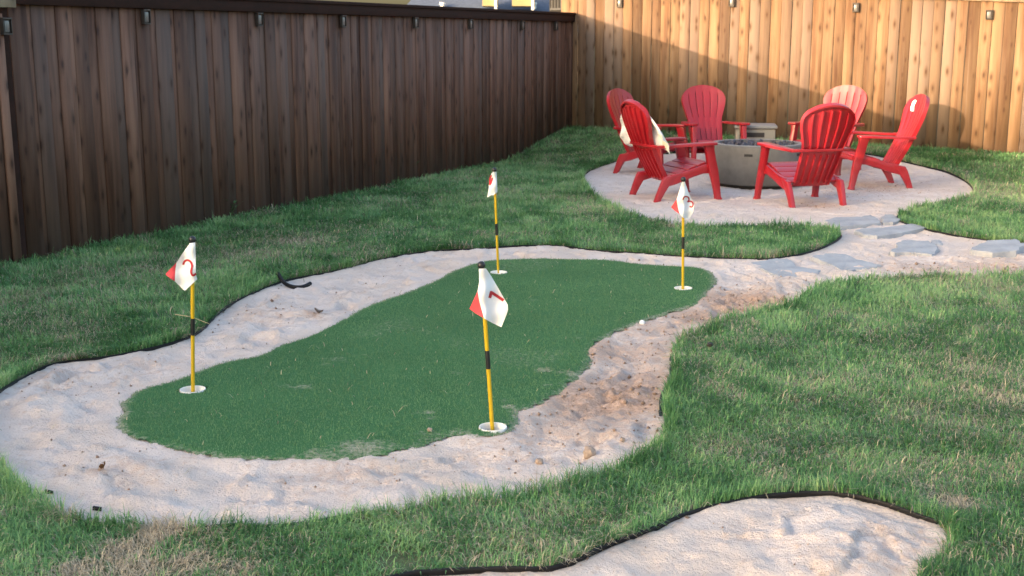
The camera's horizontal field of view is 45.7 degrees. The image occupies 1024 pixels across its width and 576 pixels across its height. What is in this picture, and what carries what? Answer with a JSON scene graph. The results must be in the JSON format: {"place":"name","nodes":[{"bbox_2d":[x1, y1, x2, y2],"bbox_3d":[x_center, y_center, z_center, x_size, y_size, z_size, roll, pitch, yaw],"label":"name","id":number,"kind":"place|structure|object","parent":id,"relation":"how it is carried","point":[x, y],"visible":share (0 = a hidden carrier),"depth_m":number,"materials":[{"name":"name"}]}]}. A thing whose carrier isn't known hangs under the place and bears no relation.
{"place":"outdoors","nodes":[
{"label":"outdoors","id":0,"kind":"place"},
{"bbox_2d":[0,153,1023,528],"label":"sand","id":1,"kind":"structure","parent":0,"point":[156,477],"depth_m":5.59,"materials":[{"name":"beige sand"}]},
{"bbox_2d":[92,506,101,510],"bbox_3d":[-1.399,0.744,4.100,0.030,0.014,0.009,9,18,1],"label":"edging fragment","id":2,"kind":"object","parent":1,"relation":"on","point":[96,508],"visible":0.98,"depth_m":4.10,"materials":[{"name":"black plastic"}]},
{"bbox_2d":[276,272,311,288],"bbox_3d":[-1.456,-0.051,7.866,0.138,0.049,0.454,-10,15,-39],"label":"edging offcut","id":3,"kind":"object","parent":1,"relation":"on","point":[286,284],"visible":0.97,"depth_m":7.74,"materials":[{"name":"black plastic"}]},
{"bbox_2d":[115,257,718,461],"bbox_3d":[-0.165,0.263,6.626,1.823,0.122,4.579,5,13,23],"label":"putting green","id":4,"kind":"object","parent":1,"relation":"on","point":[297,392],"visible":0.93,"depth_m":5.78,"materials":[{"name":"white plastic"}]},
{"bbox_2d":[165,236,196,391],"bbox_3d":[-1.466,0.159,5.444,0.164,0.799,0.045,4,12,18],"label":"flagstick","id":5,"kind":"object","parent":4,"relation":"on","point":[181,272],"visible":1,"depth_m":5.40,"materials":[{"name":"yellow paint"}]},
{"bbox_2d":[470,261,507,429],"bbox_3d":[-0.094,0.276,4.915,0.156,0.784,0.065,0,12,0],"label":"flagstick","id":6,"kind":"object","parent":4,"relation":"on","point":[489,303],"visible":0.99,"depth_m":4.88,"materials":[{"name":"yellow paint"}]},
{"bbox_2d":[487,167,498,272],"bbox_3d":[-0.124,-0.409,8.192,0.085,0.807,0.047,0,12,0],"label":"flagstick","id":7,"kind":"object","parent":4,"relation":"on","point":[492,189],"visible":1,"depth_m":8.15,"materials":[{"name":"yellow paint"}]},
{"bbox_2d":[671,177,693,288],"bbox_3d":[1.073,-0.302,7.677,0.141,0.804,0.073,0,12,0],"label":"flagstick","id":8,"kind":"object","parent":4,"relation":"on","point":[683,205],"visible":1,"depth_m":7.63,"materials":[{"name":"yellow paint"}]},
{"bbox_2d":[9,172,1021,574],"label":"soil crumbs","id":9,"kind":"object","parent":1,"relation":"on","point":[609,346],"visible":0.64,"depth_m":5.89,"materials":[{"name":"brown soil"}]},
{"bbox_2d":[535,458,543,464],"bbox_3d":[0.103,0.657,4.593,0.032,0.029,0.032,0,12,0],"label":"rock","id":10,"kind":"object","parent":1,"relation":"on","point":[539,461],"visible":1,"depth_m":4.58,"materials":[{"name":"beige stone"}]},
{"bbox_2d":[583,446,595,458],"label":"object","id":11,"kind":"object","parent":1,"relation":"on","point":[589,451],"visible":1,"depth_m":4.63,"materials":[{"name":"beige stone"}]},
{"bbox_2d":[606,88,689,173],"bbox_3d":[1.578,-1.848,14.362,0.907,0.991,0.760,9,14,36],"label":"adirondack chair","id":12,"kind":"object","parent":1,"relation":"on","point":[616,98],"visible":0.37,"depth_m":14.37,"materials":[{"name":"red plastic"}]},
{"bbox_2d":[621,99,721,201],"bbox_3d":[1.541,-1.389,12.128,0.907,0.991,0.760,-4,12,-21],"label":"adirondack chair","id":13,"kind":"object","parent":1,"relation":"on","point":[636,117],"visible":0.99,"depth_m":11.98,"materials":[{"name":"red plastic"}]},
{"bbox_2d":[620,115,669,153],"bbox_3d":[1.275,-1.611,12.032,0.231,0.500,0.860,-4,12,-21],"label":"towel","id":14,"kind":"object","parent":13,"relation":"hanging from","point":[659,138],"visible":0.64,"depth_m":11.83,"materials":[{"name":"white fabric"}]},
{"bbox_2d":[681,85,749,158],"bbox_3d":[2.389,-1.924,14.615,0.760,0.991,0.907,-2,12,-7],"label":"adirondack chair","id":15,"kind":"object","parent":1,"relation":"on","point":[703,106],"visible":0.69,"depth_m":14.86,"materials":[{"name":"red plastic"}]},
{"bbox_2d":[733,123,777,138],"bbox_3d":[2.930,-1.730,14.702,0.500,0.495,0.500,2,12,8],"label":"tank cover","id":16,"kind":"object","parent":1,"relation":"on","point":[761,130],"visible":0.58,"depth_m":14.44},
{"bbox_2d":[713,139,801,189],"bbox_3d":[2.638,-1.363,13.242,1.075,0.486,1.010,-2,12,-8],"label":"fire pit","id":17,"kind":"object","parent":1,"relation":"on","point":[737,160],"visible":0.65,"depth_m":12.85,"materials":[{"name":"grey concrete"}]},
{"bbox_2d":[753,103,855,207],"bbox_3d":[2.851,-1.301,11.696,0.760,0.991,0.907,-3,12,-14],"label":"adirondack chair","id":18,"kind":"object","parent":1,"relation":"on","point":[826,129],"visible":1,"depth_m":11.48,"materials":[{"name":"red plastic"}]},
{"bbox_2d":[788,85,867,175],"bbox_3d":[3.735,-1.865,14.250,0.760,0.991,0.907,10,15,40],"label":"adirondack chair","id":19,"kind":"object","parent":1,"relation":"on","point":[853,98],"visible":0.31,"depth_m":14.36,"materials":[{"name":"red plastic"}]},
{"bbox_2d":[834,94,929,189],"bbox_3d":[3.984,-1.589,13.103,0.907,0.991,0.760,-1,12,-3],"label":"adirondack chair","id":20,"kind":"object","parent":1,"relation":"on","point":[916,107],"visible":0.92,"depth_m":12.93,"materials":[{"name":"red plastic"}]},
{"bbox_2d":[0,46,1023,575],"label":"ground","id":21,"kind":"structure","parent":0,"point":[400,558],"depth_m":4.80,"materials":[{"name":"green plant"}]},
{"bbox_2d":[0,0,26,263],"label":"stained fence","id":22,"kind":"object","parent":21,"relation":"on","point":[12,238],"visible":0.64,"depth_m":8.37,"materials":[{"name":"brown wood"}]},
{"bbox_2d":[0,17,12,34],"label":"fence light","id":23,"kind":"object","parent":22,"relation":"attached to","point":[5,26],"visible":1,"depth_m":8.20,"materials":[{"name":"brown metal"}]},
{"bbox_2d":[227,200,244,213],"bbox_3d":[-2.473,-0.711,10.728,0.122,0.179,0.192,11,16,42],"label":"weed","id":24,"kind":"object","parent":21,"relation":"on","point":[234,201],"visible":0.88,"depth_m":10.73,"materials":[{"name":"green plant"}]},
{"bbox_2d":[7,0,575,257],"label":"stained fence","id":25,"kind":"object","parent":21,"relation":"on","point":[177,113],"visible":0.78,"depth_m":10.83,"materials":[{"name":"brown wood"}]},
{"bbox_2d":[141,9,150,24],"bbox_3d":[-2.860,-2.120,9.506,0.034,0.116,0.079,5,13,25],"label":"fence light","id":26,"kind":"object","parent":25,"relation":"attached to","point":[145,16],"visible":1,"depth_m":9.49,"materials":[{"name":"brown metal"}]},
{"bbox_2d":[255,13,263,25],"bbox_3d":[-2.239,-2.382,10.785,0.034,0.116,0.079,5,13,25],"label":"fence light","id":27,"kind":"object","parent":25,"relation":"attached to","point":[258,19],"visible":1,"depth_m":10.77,"materials":[{"name":"brown metal"}]},
{"bbox_2d":[340,15,346,26],"bbox_3d":[-1.661,-2.627,11.977,0.034,0.116,0.079,5,13,25],"label":"fence light","id":28,"kind":"object","parent":25,"relation":"attached to","point":[343,21],"visible":1,"depth_m":11.96,"materials":[{"name":"brown metal"}]},
{"bbox_2d":[413,17,418,27],"bbox_3d":[-1.046,-2.887,13.245,0.034,0.116,0.079,5,13,25],"label":"fence light","id":29,"kind":"object","parent":25,"relation":"attached to","point":[415,22],"visible":1,"depth_m":13.22,"materials":[{"name":"brown metal"}]},
{"bbox_2d":[468,19,473,28],"bbox_3d":[-0.486,-3.124,14.399,0.034,0.116,0.079,5,13,25],"label":"fence light","id":30,"kind":"object","parent":25,"relation":"attached to","point":[470,23],"visible":1,"depth_m":14.37,"materials":[{"name":"brown metal"}]},
{"bbox_2d":[520,21,524,29],"bbox_3d":[0.139,-3.389,15.689,0.034,0.116,0.079,5,13,25],"label":"fence light","id":31,"kind":"object","parent":25,"relation":"attached to","point":[522,25],"visible":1,"depth_m":15.66,"materials":[{"name":"brown metal"}]},
{"bbox_2d":[554,22,558,29],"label":"fence light","id":32,"kind":"object","parent":25,"relation":"attached to","point":[555,25],"visible":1,"depth_m":16.63,"materials":[{"name":"brown metal"}]},
{"bbox_2d":[2,286,819,528],"bbox_3d":[1.661,0.289,6.436,8.104,0.065,1.978,-8,14,-33],"label":"landscape edging","id":33,"kind":"object","parent":21,"relation":"on","point":[659,409],"visible":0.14,"depth_m":5.11,"materials":[{"name":"black plastic"}]},
{"bbox_2d":[0,151,841,392],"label":"landscape edging","id":34,"kind":"object","parent":21,"relation":"on","point":[172,342],"visible":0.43,"depth_m":8.09,"materials":[{"name":"black plastic"}]},
{"bbox_2d":[407,0,577,75],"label":"neighbour house","id":35,"kind":"structure","parent":21,"relation":"on","point":[536,5],"depth_m":34.40,"materials":[{"name":"blue"}]},
{"bbox_2d":[549,0,560,11],"bbox_3d":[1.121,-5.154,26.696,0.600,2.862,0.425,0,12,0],"label":"balcony railing","id":36,"kind":"object","parent":35,"relation":"attached to","point":[554,5],"visible":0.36,"depth_m":26.49,"materials":[{"name":"white wood"}]},
{"bbox_2d":[387,491,937,575],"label":"landscape edging","id":37,"kind":"object","parent":21,"relation":"on","point":[505,569],"visible":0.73,"depth_m":3.86,"materials":[{"name":"black plastic"}]},
{"bbox_2d":[448,496,946,575],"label":"sand","id":38,"kind":"structure","parent":21,"relation":"on","point":[751,538],"depth_m":3.81,"materials":[{"name":"beige sand"}]},
{"bbox_2d":[751,258,820,276],"bbox_3d":[1.876,-0.106,8.381,0.390,0.083,0.676,-3,12,-16],"label":"flagstone","id":39,"kind":"object","parent":21,"relation":"on","point":[770,266],"visible":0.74,"depth_m":8.36,"materials":[{"name":"grey stone"}]},
{"bbox_2d":[561,0,1023,153],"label":"cedar fence","id":40,"kind":"object","parent":21,"relation":"on","point":[603,34],"visible":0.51,"depth_m":15.91,"materials":[{"name":"brown wood"}]},
{"bbox_2d":[616,0,622,6],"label":"fence light","id":41,"kind":"object","parent":40,"relation":"attached to","point":[619,3],"visible":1,"depth_m":16.87,"materials":[{"name":"silver metal"}]},
{"bbox_2d":[728,0,734,6],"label":"fence light","id":42,"kind":"object","parent":40,"relation":"attached to","point":[731,3],"visible":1,"depth_m":16.21,"materials":[{"name":"silver metal"}]},
{"bbox_2d":[852,3,858,11],"bbox_3d":[4.395,-3.585,15.544,0.079,0.116,0.034,5,13,25],"label":"fence light","id":43,"kind":"object","parent":40,"relation":"attached to","point":[855,8],"visible":1,"depth_m":15.54,"materials":[{"name":"silver metal"}]},
{"bbox_2d":[985,10,992,19],"bbox_3d":[5.842,-3.346,14.892,0.079,0.116,0.034,5,13,25],"label":"fence light","id":44,"kind":"object","parent":40,"relation":"attached to","point":[989,14],"visible":1,"depth_m":14.89,"materials":[{"name":"silver metal"}]},
{"bbox_2d":[810,253,881,270],"bbox_3d":[2.371,-0.154,8.615,0.364,0.083,0.675,-2,12,-9],"label":"flagstone","id":45,"kind":"object","parent":21,"relation":"on","point":[843,262],"visible":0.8,"depth_m":8.58,"materials":[{"name":"grey stone"}]},
{"bbox_2d":[823,215,880,229],"bbox_3d":[2.965,-0.548,10.532,0.742,0.085,0.456,-5,13,-23],"label":"flagstone","id":46,"kind":"object","parent":21,"relation":"on","point":[845,223],"visible":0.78,"depth_m":10.43,"materials":[{"name":"grey stone"}]},
{"bbox_2d":[854,224,926,238],"bbox_3d":[3.145,-0.451,10.060,0.870,0.085,0.364,-8,14,-35],"label":"flagstone","id":47,"kind":"object","parent":21,"relation":"on","point":[889,232],"visible":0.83,"depth_m":9.94,"materials":[{"name":"grey stone"}]},
{"bbox_2d":[881,214,900,225],"bbox_3d":[3.316,-0.573,10.654,0.165,0.084,0.535,3,12,15],"label":"flagstone","id":48,"kind":"object","parent":21,"relation":"on","point":[889,219],"visible":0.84,"depth_m":10.56,"materials":[{"name":"grey stone"}]},
{"bbox_2d":[888,240,939,256],"bbox_3d":[3.055,-0.272,9.184,0.342,0.085,0.690,5,13,23],"label":"flagstone","id":49,"kind":"object","parent":21,"relation":"on","point":[916,248],"visible":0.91,"depth_m":9.08,"materials":[{"name":"grey stone"}]},
{"bbox_2d":[865,153,986,240],"bbox_3d":[4.246,-0.898,11.791,2.271,0.237,7.286,-2,12,-11],"label":"landscape edging","id":50,"kind":"object","parent":21,"relation":"on","point":[934,231],"visible":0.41,"depth_m":13.33,"materials":[{"name":"black plastic"}]},
{"bbox_2d":[931,240,942,245],"bbox_3d":[3.306,-0.325,9.474,0.087,0.073,0.272,3,12,13],"label":"flagstone","id":51,"kind":"object","parent":21,"relation":"on","point":[937,242],"visible":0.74,"depth_m":9.45,"materials":[{"name":"grey stone"}]},
{"bbox_2d":[970,239,1023,257],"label":"flagstone","id":52,"kind":"object","parent":21,"relation":"on","point":[1012,248],"visible":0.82,"depth_m":8.96,"materials":[{"name":"grey stone"}]},
{"bbox_2d":[324,0,1018,45],"label":"sky","id":53,"kind":"structure","parent":0,"point":[406,2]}
]}

